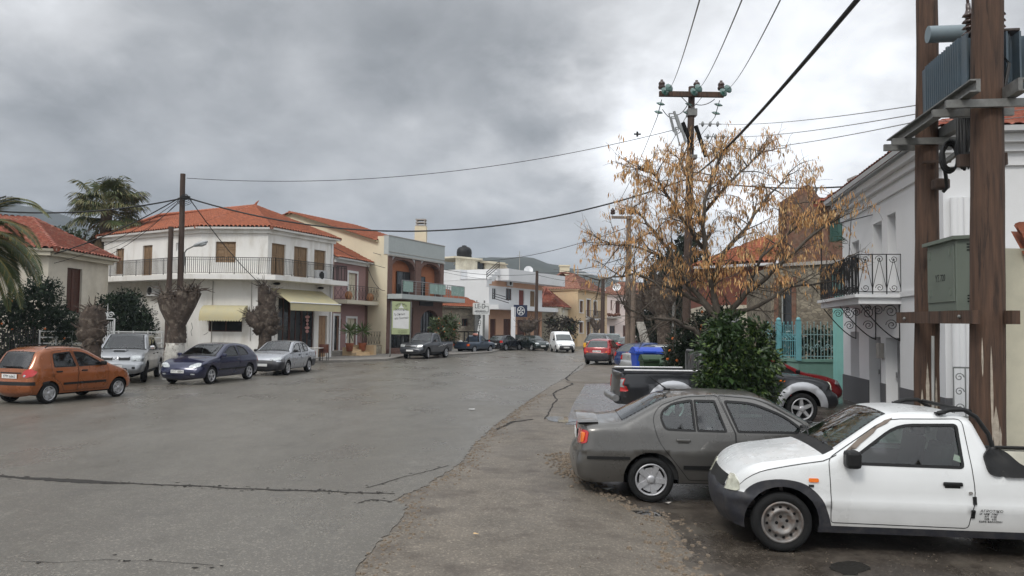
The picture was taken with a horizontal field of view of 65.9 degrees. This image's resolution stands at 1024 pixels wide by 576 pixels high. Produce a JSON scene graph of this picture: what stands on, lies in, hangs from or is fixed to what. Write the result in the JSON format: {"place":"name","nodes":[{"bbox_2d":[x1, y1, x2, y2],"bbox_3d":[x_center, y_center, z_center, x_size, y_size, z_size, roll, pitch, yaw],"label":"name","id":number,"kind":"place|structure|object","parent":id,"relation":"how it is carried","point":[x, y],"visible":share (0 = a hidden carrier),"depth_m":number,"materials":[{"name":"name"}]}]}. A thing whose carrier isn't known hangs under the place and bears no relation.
{"place":"outdoors","nodes":[
{"label":"outdoors","id":0,"kind":"place"},
{"bbox_2d":[0,204,99,239],"bbox_3d":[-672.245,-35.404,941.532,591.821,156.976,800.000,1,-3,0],"label":"hill","id":1,"kind":"structure","parent":0,"point":[57,219],"depth_m":959.20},
{"bbox_2d":[0,343,680,575],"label":"road","id":2,"kind":"structure","parent":0,"point":[345,426],"depth_m":12.49,"materials":[{"name":"asphalt"}]},
{"bbox_2d":[0,330,38,359],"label":"black fence","id":3,"kind":"object","parent":2,"relation":"on","point":[30,336],"visible":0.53,"depth_m":32.28,"materials":[{"name":"metal"}]},
{"bbox_2d":[0,196,51,312],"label":"feather palm","id":4,"kind":"object","parent":2,"relation":"on","point":[12,246],"visible":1,"depth_m":29.01,"materials":[{"name":"green plant"}]},
{"bbox_2d":[0,324,59,358],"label":"hedge shrub","id":5,"kind":"object","parent":2,"relation":"on","point":[42,341],"visible":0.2,"depth_m":33.14,"materials":[{"name":"green plant"}]},
{"bbox_2d":[0,275,80,346],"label":"orange tree","id":6,"kind":"object","parent":2,"relation":"on","point":[54,314],"visible":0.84,"depth_m":33.30,"materials":[{"name":"green plant"}]},
{"bbox_2d":[0,214,120,348],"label":"cream house","id":7,"kind":"structure","parent":2,"relation":"on","point":[83,278],"depth_m":38.65,"materials":[{"name":"paint"}]},
{"bbox_2d":[0,344,129,403],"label":"hatchback car","id":8,"kind":"object","parent":2,"relation":"on","point":[45,374],"visible":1,"depth_m":21.02,"materials":[{"name":"orange paint"}]},
{"bbox_2d":[54,225,97,240],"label":"background tree","id":9,"kind":"object","parent":2,"relation":"on","point":[78,233],"visible":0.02,"depth_m":61.68,"materials":[{"name":"green plant"}]},
{"bbox_2d":[71,295,110,357],"bbox_3d":[-13.930,1.760,26.148,1.220,3.056,1.064,1,-3,0],"label":"pollarded tree","id":10,"kind":"object","parent":2,"relation":"on","point":[91,331],"visible":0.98,"depth_m":25.89,"materials":[{"name":"brown plant"}]},
{"bbox_2d":[39,330,164,366],"bbox_3d":[-17.557,2.762,34.502,5.436,1.800,0.220,3,-4,-37],"label":"white fence","id":11,"kind":"object","parent":2,"relation":"on","point":[148,332],"visible":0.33,"depth_m":34.66,"materials":[{"name":"paint"}]},
{"bbox_2d":[64,175,150,249],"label":"fan palm","id":12,"kind":"object","parent":2,"relation":"on","point":[119,196],"visible":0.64,"depth_m":51.73,"materials":[{"name":"green plant"}]},
{"bbox_2d":[69,286,159,342],"bbox_3d":[-19.044,1.881,37.502,4.447,4.033,2.608,1,-3,0],"label":"orange tree","id":13,"kind":"object","parent":2,"relation":"on","point":[123,306],"visible":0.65,"depth_m":37.15,"materials":[{"name":"green plant"}]},
{"bbox_2d":[101,333,164,381],"bbox_3d":[-14.603,2.598,30.116,2.050,1.762,5.233,1,-3,-15],"label":"pickup truck","id":14,"kind":"object","parent":2,"relation":"on","point":[136,354],"visible":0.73,"depth_m":29.30,"materials":[{"name":"silver paint"}]},
{"bbox_2d":[164,226,173,350],"bbox_3d":[-15.492,0.478,35.609,0.255,6.526,0.263,1,-3,0],"label":"wooden stump pole","id":15,"kind":"object","parent":2,"relation":"on","point":[170,255],"visible":0.45,"depth_m":35.61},
{"bbox_2d":[148,278,214,379],"bbox_3d":[-12.852,1.576,30.338,2.373,3.968,1.436,1,-3,0],"label":"pollarded tree","id":16,"kind":"object","parent":2,"relation":"on","point":[177,307],"visible":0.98,"depth_m":30.21,"materials":[{"name":"brown plant"}]},
{"bbox_2d":[177,173,191,288],"bbox_3d":[-15.003,-0.743,36.060,0.686,9.021,0.336,1,-3,0],"label":"utility pole","id":17,"kind":"object","parent":2,"relation":"on","point":[181,203],"visible":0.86,"depth_m":36.06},
{"bbox_2d":[1,198,178,213],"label":"overhead cable","id":18,"kind":"object","parent":17,"relation":"attached to","point":[91,210],"visible":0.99,"depth_m":34.81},
{"bbox_2d":[54,200,175,253],"bbox_3d":[-18.854,-2.653,36.169,7.137,3.108,0.051,1,-3,0],"label":"overhead cable","id":19,"kind":"object","parent":17,"relation":"attached to","point":[114,231],"visible":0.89,"depth_m":36.15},
{"bbox_2d":[0,474,394,494],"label":"road crack","id":20,"kind":"object","parent":2,"relation":"on","point":[71,480],"visible":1,"depth_m":10.58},
{"bbox_2d":[160,342,257,383],"bbox_3d":[-11.300,2.772,29.667,1.988,1.451,4.247,0,-3,11],"label":"hatchback car","id":21,"kind":"object","parent":2,"relation":"on","point":[208,362],"visible":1,"depth_m":28.86,"materials":[{"name":"blue paint"}]},
{"bbox_2d":[95,201,347,357],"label":"corner building","id":22,"kind":"structure","parent":2,"relation":"on","point":[290,258],"depth_m":46.46,"materials":[{"name":"white paint"}]},
{"bbox_2d":[146,286,159,296],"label":"air conditioner","id":23,"kind":"object","parent":22,"relation":"attached to","point":[150,289],"visible":0.86,"depth_m":47.26,"materials":[{"name":"white paint"}]},
{"bbox_2d":[209,320,241,331],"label":"window","id":24,"kind":"structure","parent":22,"relation":"in","point":[217,326],"depth_m":45.16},
{"bbox_2d":[277,298,289,339],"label":"shop window","id":25,"kind":"structure","parent":22,"relation":"in","point":[283,303],"depth_m":46.56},
{"bbox_2d":[289,310,301,340],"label":"shop window","id":26,"kind":"structure","parent":22,"relation":"in","point":[294,315],"depth_m":47.42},
{"bbox_2d":[301,311,312,347],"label":"shop window","id":27,"kind":"structure","parent":22,"relation":"in","point":[307,338],"depth_m":48.46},
{"bbox_2d":[318,316,325,356],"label":"door","id":28,"kind":"structure","parent":22,"relation":"in","point":[322,319],"depth_m":49.78,"materials":[{"name":"brown wood"}]},
{"bbox_2d":[239,277,285,348],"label":"pollarded tree","id":29,"kind":"object","parent":2,"relation":"on","point":[262,320],"visible":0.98,"depth_m":40.68,"materials":[{"name":"brown plant"}]},
{"bbox_2d":[253,340,315,374],"bbox_3d":[-10.287,3.070,35.333,1.985,1.446,4.574,0,-3,5],"label":"saloon car","id":30,"kind":"object","parent":2,"relation":"on","point":[285,356],"visible":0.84,"depth_m":34.49,"materials":[{"name":"silver paint"}]},
{"bbox_2d":[331,242,378,350],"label":"mauve house","id":31,"kind":"structure","parent":2,"relation":"on","point":[355,307],"depth_m":56.20,"materials":[{"name":"paint"}]},
{"bbox_2d":[334,316,337,350],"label":"door","id":32,"kind":"structure","parent":31,"relation":"in","point":[336,317],"depth_m":54.49,"materials":[{"name":"grey glass"}]},
{"bbox_2d":[349,273,354,299],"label":"door","id":33,"kind":"structure","parent":31,"relation":"in","point":[351,276],"depth_m":56.78,"materials":[{"name":"beige paint"}]},
{"bbox_2d":[342,345,375,355],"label":"steps","id":34,"kind":"structure","parent":2,"relation":"on","point":[368,351],"depth_m":54.05,"materials":[{"name":"yellow paint"}]},
{"bbox_2d":[340,321,360,350],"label":"potted yucca","id":35,"kind":"object","parent":34,"relation":"on","point":[349,346],"visible":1,"depth_m":52.81,"materials":[{"name":"plant"}]},
{"bbox_2d":[353,321,371,350],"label":"potted yucca","id":36,"kind":"object","parent":34,"relation":"on","point":[362,346],"visible":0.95,"depth_m":54.35,"materials":[{"name":"plant"}]},
{"bbox_2d":[282,211,464,353],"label":"cream building","id":37,"kind":"structure","parent":2,"relation":"on","point":[418,283],"depth_m":60.48,"materials":[{"name":"paint"}]},
{"bbox_2d":[396,271,409,293],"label":"window","id":38,"kind":"structure","parent":37,"relation":"in","point":[401,275],"depth_m":60.61,"materials":[{"name":"grey glass"}]},
{"bbox_2d":[423,311,428,331],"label":"shop window","id":39,"kind":"structure","parent":37,"relation":"in","point":[426,315],"depth_m":63.77,"materials":[{"name":"grey glass"}]},
{"bbox_2d":[400,332,453,358],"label":"pickup truck","id":40,"kind":"object","parent":2,"relation":"on","point":[419,344],"visible":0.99,"depth_m":53.07,"materials":[{"name":"grey paint"}]},
{"bbox_2d":[426,311,461,356],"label":"garden shrub","id":41,"kind":"object","parent":2,"relation":"on","point":[444,328],"visible":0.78,"depth_m":56.72,"materials":[{"name":"green plant"}]},
{"bbox_2d":[442,289,478,348],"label":"stone house","id":42,"kind":"structure","parent":2,"relation":"on","point":[464,311],"depth_m":74.08,"materials":[{"name":"tile"}]},
{"bbox_2d":[453,331,494,351],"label":"pickup truck","id":43,"kind":"object","parent":2,"relation":"on","point":[476,343],"visible":0.91,"depth_m":65.79,"materials":[{"name":"blue paint"}]},
{"bbox_2d":[444,256,564,339],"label":"white flats","id":44,"kind":"structure","parent":2,"relation":"on","point":[499,295],"depth_m":82.79,"materials":[{"name":"paint"}]},
{"bbox_2d":[457,245,471,256],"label":"water tank","id":45,"kind":"object","parent":44,"relation":"on","point":[464,251],"visible":0.77,"depth_m":95.28,"materials":[{"name":"black plastic"}]},
{"bbox_2d":[489,335,521,350],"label":"hatchback car","id":46,"kind":"object","parent":2,"relation":"on","point":[504,342],"visible":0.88,"depth_m":73.26,"materials":[{"name":"black paint"}]},
{"bbox_2d":[514,315,542,349],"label":"pollarded tree","id":47,"kind":"object","parent":2,"relation":"on","point":[528,327],"visible":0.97,"depth_m":75.60,"materials":[{"name":"brown plant"}]},
{"bbox_2d":[518,335,548,350],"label":"saloon car","id":48,"kind":"object","parent":2,"relation":"on","point":[532,342],"visible":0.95,"depth_m":74.39,"materials":[{"name":"grey paint"}]},
{"bbox_2d":[534,271,538,335],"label":"utility pole","id":49,"kind":"object","parent":2,"relation":"on","point":[536,304],"visible":0.67,"depth_m":79.89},
{"bbox_2d":[542,287,571,341],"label":"house","id":50,"kind":"structure","parent":2,"relation":"on","point":[550,299],"depth_m":91.31,"materials":[{"name":"beige paint"}]},
{"bbox_2d":[542,312,580,340],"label":"bay shrub","id":51,"kind":"object","parent":2,"relation":"on","point":[566,323],"visible":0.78,"depth_m":83.64,"materials":[{"name":"green plant"}]},
{"bbox_2d":[549,331,574,352],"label":"delivery van","id":52,"kind":"object","parent":2,"relation":"on","point":[560,340],"visible":1,"depth_m":70.26,"materials":[{"name":"white paint"}]},
{"bbox_2d":[585,314,605,332],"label":"pollarded tree","id":53,"kind":"object","parent":2,"relation":"on","point":[595,326],"visible":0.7,"depth_m":87.68,"materials":[{"name":"brown plant"}]},
{"bbox_2d":[583,333,613,350],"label":"off road car","id":54,"kind":"object","parent":2,"relation":"on","point":[589,337],"visible":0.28,"depth_m":57.10,"materials":[{"name":"silver paint"}]},
{"bbox_2d":[600,277,604,332],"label":"utility pole","id":55,"kind":"object","parent":2,"relation":"on","point":[602,322],"visible":0.69,"depth_m":83.84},
{"bbox_2d":[315,347,549,362],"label":"pavement","id":56,"kind":"structure","parent":0,"point":[383,357],"depth_m":51.72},
{"bbox_2d":[331,332,381,355],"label":"potted plants","id":57,"kind":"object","parent":56,"relation":"on","point":[378,351],"depth_m":56.76,"materials":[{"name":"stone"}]},
{"bbox_2d":[389,301,411,358],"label":"shop sign","id":58,"kind":"object","parent":56,"relation":"on","point":[400,316],"visible":1,"depth_m":52.28,"materials":[{"name":"white"}]},
{"bbox_2d":[473,300,489,337],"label":"shop sign","id":59,"kind":"object","parent":56,"relation":"on","point":[481,311],"visible":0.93,"depth_m":74.27,"materials":[{"name":"white"}]},
{"bbox_2d":[511,305,526,337],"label":"roundel sign","id":60,"kind":"object","parent":56,"relation":"on","point":[518,310],"visible":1,"depth_m":79.15,"materials":[{"name":"white paint"}]},
{"bbox_2d":[0,0,1023,281],"label":"sky","id":61,"kind":"structure","parent":0,"point":[150,93],"materials":[{"name":"grey"}]},
{"bbox_2d":[355,360,707,575],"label":"verge","id":62,"kind":"structure","parent":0,"point":[529,546],"depth_m":8.93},
{"bbox_2d":[546,416,576,422],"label":"puddle water","id":63,"kind":"structure","parent":62,"relation":"on","point":[559,419],"depth_m":18.60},
{"bbox_2d":[584,339,620,364],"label":"hatchback car","id":64,"kind":"object","parent":62,"relation":"on","point":[596,350],"visible":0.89,"depth_m":46.90,"materials":[{"name":"red paint"}]},
{"bbox_2d":[610,208,632,343],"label":"utility pole","id":65,"kind":"object","parent":62,"relation":"on","point":[627,321],"visible":0.48,"depth_m":50.01,"materials":[{"name":"brown wood"}]},
{"bbox_2d":[617,289,648,341],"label":"pollarded tree","id":66,"kind":"object","parent":62,"relation":"on","point":[641,326],"visible":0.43,"depth_m":48.73,"materials":[{"name":"brown plant"}]},
{"bbox_2d":[630,275,635,342],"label":"utility pole","id":67,"kind":"object","parent":62,"relation":"on","point":[632,331],"visible":0.53,"depth_m":47.38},
{"bbox_2d":[614,342,656,365],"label":"hatchback car","id":68,"kind":"object","parent":62,"relation":"on","point":[619,352],"visible":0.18,"depth_m":41.43,"materials":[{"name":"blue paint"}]},
{"bbox_2d":[620,344,667,365],"bbox_3d":[7.366,3.370,37.026,4.557,1.446,1.985,2,-3,-17],"label":"saloon car","id":69,"kind":"object","parent":62,"relation":"on","point":[625,358],"visible":0.1,"depth_m":36.37,"materials":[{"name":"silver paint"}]},
{"bbox_2d":[629,347,663,365],"bbox_3d":[4.967,2.927,29.181,1.060,1.490,0.925,1,-3,-6],"label":"wheelie bin","id":70,"kind":"object","parent":62,"relation":"on","point":[635,352],"visible":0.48,"depth_m":28.87,"materials":[{"name":"plastic"}]},
{"bbox_2d":[638,354,663,366],"bbox_3d":[4.845,2.945,27.378,0.800,1.270,0.825,1,-3,-3],"label":"wheelie bin","id":71,"kind":"object","parent":62,"relation":"on","point":[647,360],"visible":0.35,"depth_m":27.07,"materials":[{"name":"plastic"}]},
{"bbox_2d":[631,271,678,344],"bbox_3d":[7.013,1.561,37.940,2.520,5.242,1.832,1,-3,-15],"label":"pollarded tree","id":72,"kind":"object","parent":62,"relation":"on","point":[645,299],"visible":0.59,"depth_m":37.66,"materials":[{"name":"brown plant"}]},
{"bbox_2d":[635,249,682,342],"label":"evergreen tree","id":73,"kind":"object","parent":62,"relation":"on","point":[654,337],"visible":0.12,"depth_m":51.61,"materials":[{"name":"green plant"}]},
{"bbox_2d":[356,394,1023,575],"bbox_3d":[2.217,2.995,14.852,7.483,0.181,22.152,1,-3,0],"label":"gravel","id":74,"kind":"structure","parent":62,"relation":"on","point":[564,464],"depth_m":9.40,"materials":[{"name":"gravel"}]},
{"bbox_2d":[667,224,712,337],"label":"evergreen tree","id":75,"kind":"object","parent":62,"relation":"on","point":[680,247],"visible":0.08,"depth_m":55.93,"materials":[{"name":"green plant"}]},
{"bbox_2d":[654,79,731,344],"bbox_3d":[7.808,-2.549,33.889,3.281,12.974,1.246,1,-3,0],"label":"utility pole","id":76,"kind":"object","parent":62,"relation":"on","point":[692,93],"visible":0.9,"depth_m":34.08,"materials":[{"name":"brown wood"}]},
{"bbox_2d":[188,130,671,181],"bbox_3d":[-3.876,-5.905,35.335,22.230,2.240,0.025,0,-3,5],"label":"overhead cable","id":77,"kind":"object","parent":76,"relation":"attached to","point":[439,172],"visible":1,"depth_m":35.22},
{"bbox_2d":[191,179,685,231],"bbox_3d":[-3.619,-3.680,35.222,22.657,2.378,0.063,0,-3,5],"label":"overhead cable","id":78,"kind":"object","parent":76,"relation":"attached to","point":[417,230],"visible":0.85,"depth_m":35.21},
{"bbox_2d":[691,0,859,176],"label":"overhead cable","id":79,"kind":"object","parent":76,"relation":"attached to","point":[843,16],"visible":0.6,"depth_m":11.13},
{"bbox_2d":[726,105,914,124],"bbox_3d":[7.907,-5.054,23.562,0.016,5.118,20.870,0,-3,6],"label":"overhead cable","id":80,"kind":"object","parent":76,"relation":"attached to","point":[827,117],"visible":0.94,"depth_m":17.88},
{"bbox_2d":[741,123,908,149],"bbox_3d":[8.132,-4.368,23.528,0.016,4.286,20.925,0,-3,7],"label":"overhead cable","id":81,"kind":"object","parent":76,"relation":"attached to","point":[846,135],"visible":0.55,"depth_m":16.85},
{"bbox_2d":[743,114,914,136],"bbox_3d":[8.017,-4.707,23.545,0.016,4.711,20.896,0,-3,7],"label":"overhead cable","id":82,"kind":"object","parent":76,"relation":"attached to","point":[840,126],"visible":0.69,"depth_m":17.10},
{"bbox_2d":[659,299,736,368],"bbox_3d":[5.505,1.880,23.004,2.442,3.182,1.596,1,-3,0],"label":"orange tree","id":83,"kind":"object","parent":62,"relation":"on","point":[672,359],"visible":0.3,"depth_m":22.81,"materials":[{"name":"green plant"}]},
{"bbox_2d":[754,323,795,357],"bbox_3d":[9.736,2.449,29.534,1.904,2.397,1.049,1,-3,0],"label":"rose bush","id":84,"kind":"object","parent":62,"relation":"on","point":[787,343],"visible":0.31,"depth_m":29.46,"materials":[{"name":"green plant"}]},
{"bbox_2d":[559,394,1023,575],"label":"mud patch","id":85,"kind":"object","parent":62,"relation":"on","point":[732,545],"visible":0.21,"depth_m":8.39,"materials":[{"name":"soil"}]},
{"bbox_2d":[555,120,882,364],"bbox_3d":[5.577,-0.697,21.134,9.002,7.960,5.062,1,-3,0],"label":"autumn tree","id":86,"kind":"object","parent":85,"relation":"on","point":[708,273],"visible":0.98,"depth_m":20.81,"materials":[{"name":"orange plant"}]},
{"bbox_2d":[604,349,837,420],"bbox_3d":[4.951,2.281,18.976,5.360,1.760,2.050,1,-3,-1],"label":"pickup truck","id":87,"kind":"object","parent":85,"relation":"on","point":[804,400],"visible":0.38,"depth_m":18.10,"materials":[{"name":"black paint"}]},
{"bbox_2d":[570,376,888,501],"bbox_3d":[3.106,2.078,11.248,4.557,1.643,1.985,1,-3,3],"label":"saloon car","id":88,"kind":"object","parent":85,"relation":"on","point":[641,446],"visible":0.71,"depth_m":10.52,"materials":[{"name":"grey paint"}]},
{"bbox_2d":[689,304,786,416],"bbox_3d":[4.440,1.679,15.571,1.902,2.737,1.540,1,-3,0],"label":"citrus shrub","id":89,"kind":"object","parent":85,"relation":"on","point":[735,359],"visible":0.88,"depth_m":15.34,"materials":[{"name":"green plant"}]},
{"bbox_2d":[772,361,842,397],"bbox_3d":[7.636,2.725,23.612,4.128,1.401,1.919,1,-3,1],"label":"hatchback car","id":90,"kind":"object","parent":85,"relation":"on","point":[836,388],"visible":0.13,"depth_m":22.85,"materials":[{"name":"red paint"}]},
{"bbox_2d":[833,283,843,393],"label":"turquoise pillar","id":91,"kind":"structure","parent":85,"relation":"on","point":[838,369],"depth_m":27.41,"materials":[{"name":"paint"}]},
{"bbox_2d":[829,561,870,574],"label":"manhole cover","id":92,"kind":"object","parent":85,"relation":"on","point":[850,568],"depth_m":7.70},
{"bbox_2d":[708,398,1023,551],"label":"pickup truck","id":93,"kind":"object","parent":85,"relation":"on","point":[947,472],"visible":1,"depth_m":8.20,"materials":[{"name":"white paint"}]},
{"bbox_2d":[914,0,950,408],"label":"utility pole","id":94,"kind":"object","parent":85,"relation":"on","point":[929,183],"visible":0.56,"depth_m":12.05,"materials":[{"name":"wood"}]},
{"bbox_2d":[953,367,968,417],"bbox_3d":[9.548,2.240,14.569,2.757,1.515,0.200,0,-3,11],"label":"garden railing","id":95,"kind":"object","parent":85,"relation":"on","point":[965,368],"visible":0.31,"depth_m":14.80,"materials":[{"name":"metal"}]},
{"bbox_2d":[956,0,1010,445],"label":"utility pole","id":96,"kind":"object","parent":85,"relation":"on","point":[985,160],"visible":0.72,"depth_m":10.02,"materials":[{"name":"wood"}]},
{"bbox_2d":[883,0,1023,323],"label":"transformer","id":97,"kind":"object","parent":96,"relation":"attached to","point":[950,88],"visible":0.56,"depth_m":10.95,"materials":[{"name":"paint"}]},
{"bbox_2d":[922,235,969,310],"bbox_3d":[6.350,-0.185,11.224,0.580,1.045,1.120,0,-3,8],"label":"distribution cabinet","id":98,"kind":"object","parent":97,"relation":"attached to","point":[948,263],"visible":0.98,"depth_m":10.94,"materials":[{"name":"green"}]},
{"bbox_2d":[1005,222,1023,445],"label":"gate pillar","id":99,"kind":"structure","parent":85,"relation":"on","point":[1014,258],"depth_m":11.53,"materials":[{"name":"paint"}]},
{"bbox_2d":[767,317,832,378],"bbox_3d":[10.371,2.404,28.913,3.303,2.640,1.625,-2,-4,42],"label":"teal fence","id":100,"kind":"object","parent":62,"relation":"on","point":[823,367],"visible":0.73,"depth_m":28.24,"materials":[{"name":"paint"}]},
{"bbox_2d":[747,175,856,358],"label":"brick building","id":101,"kind":"structure","parent":62,"relation":"on","point":[803,308],"depth_m":32.60,"materials":[{"name":"stone"}]},
{"bbox_2d":[782,283,791,331],"bbox_3d":[11.630,0.806,33.200,0.432,2.073,0.475,1,-3,0],"label":"window","id":102,"kind":"structure","parent":101,"relation":"in","point":[787,307],"depth_m":33.24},
{"bbox_2d":[786,324,832,358],"bbox_3d":[11.153,2.498,29.530,1.874,2.334,1.192,1,-3,0],"label":"rose bush","id":103,"kind":"object","parent":62,"relation":"on","point":[804,339],"visible":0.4,"depth_m":29.43,"materials":[{"name":"green plant"}]},
{"bbox_2d":[805,329,832,358],"bbox_3d":[11.941,2.448,29.521,2.018,2.452,1.081,1,-3,0],"label":"rose bush","id":104,"kind":"object","parent":62,"relation":"on","point":[830,343],"visible":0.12,"depth_m":29.44,"materials":[{"name":"green plant"}]},
{"bbox_2d":[817,107,1023,419],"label":"white house","id":105,"kind":"structure","parent":62,"relation":"on","point":[876,299],"depth_m":20.00,"materials":[{"name":"paint"}]},
{"bbox_2d":[876,343,883,357],"bbox_3d":[9.879,1.681,21.189,0.120,0.400,0.270,0,-3,10],"label":"letter box","id":106,"kind":"object","parent":105,"relation":"attached to","point":[879,350],"visible":1,"depth_m":21.06,"materials":[{"name":"metal"}]},
{"bbox_2d":[895,338,899,399],"bbox_3d":[10.054,2.223,20.236,0.119,1.879,1.227,0,-3,10],"label":"door","id":107,"kind":"structure","parent":105,"relation":"in","point":[898,342],"depth_m":20.69,"materials":[{"name":"silver metal"}]},
{"bbox_2d":[443,257,624,287],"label":"hill","id":108,"kind":"structure","parent":0,"point":[536,265],"depth_m":662.80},
{"bbox_2d":[542,265,609,345],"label":"yellow house","id":109,"kind":"structure","parent":0,"point":[579,302],"depth_m":96.55,"materials":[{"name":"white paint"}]},
{"bbox_2d":[565,383,625,424],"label":"wet pavement","id":110,"kind":"structure","parent":0,"point":[592,397],"depth_m":23.29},
{"bbox_2d":[605,282,642,336],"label":"pink house","id":111,"kind":"structure","parent":0,"point":[618,311],"depth_m":112.90,"materials":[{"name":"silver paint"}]},
{"bbox_2d":[690,235,777,335],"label":"red house","id":112,"kind":"structure","parent":0,"point":[695,306],"depth_m":39.22,"materials":[{"name":"beige paint"}]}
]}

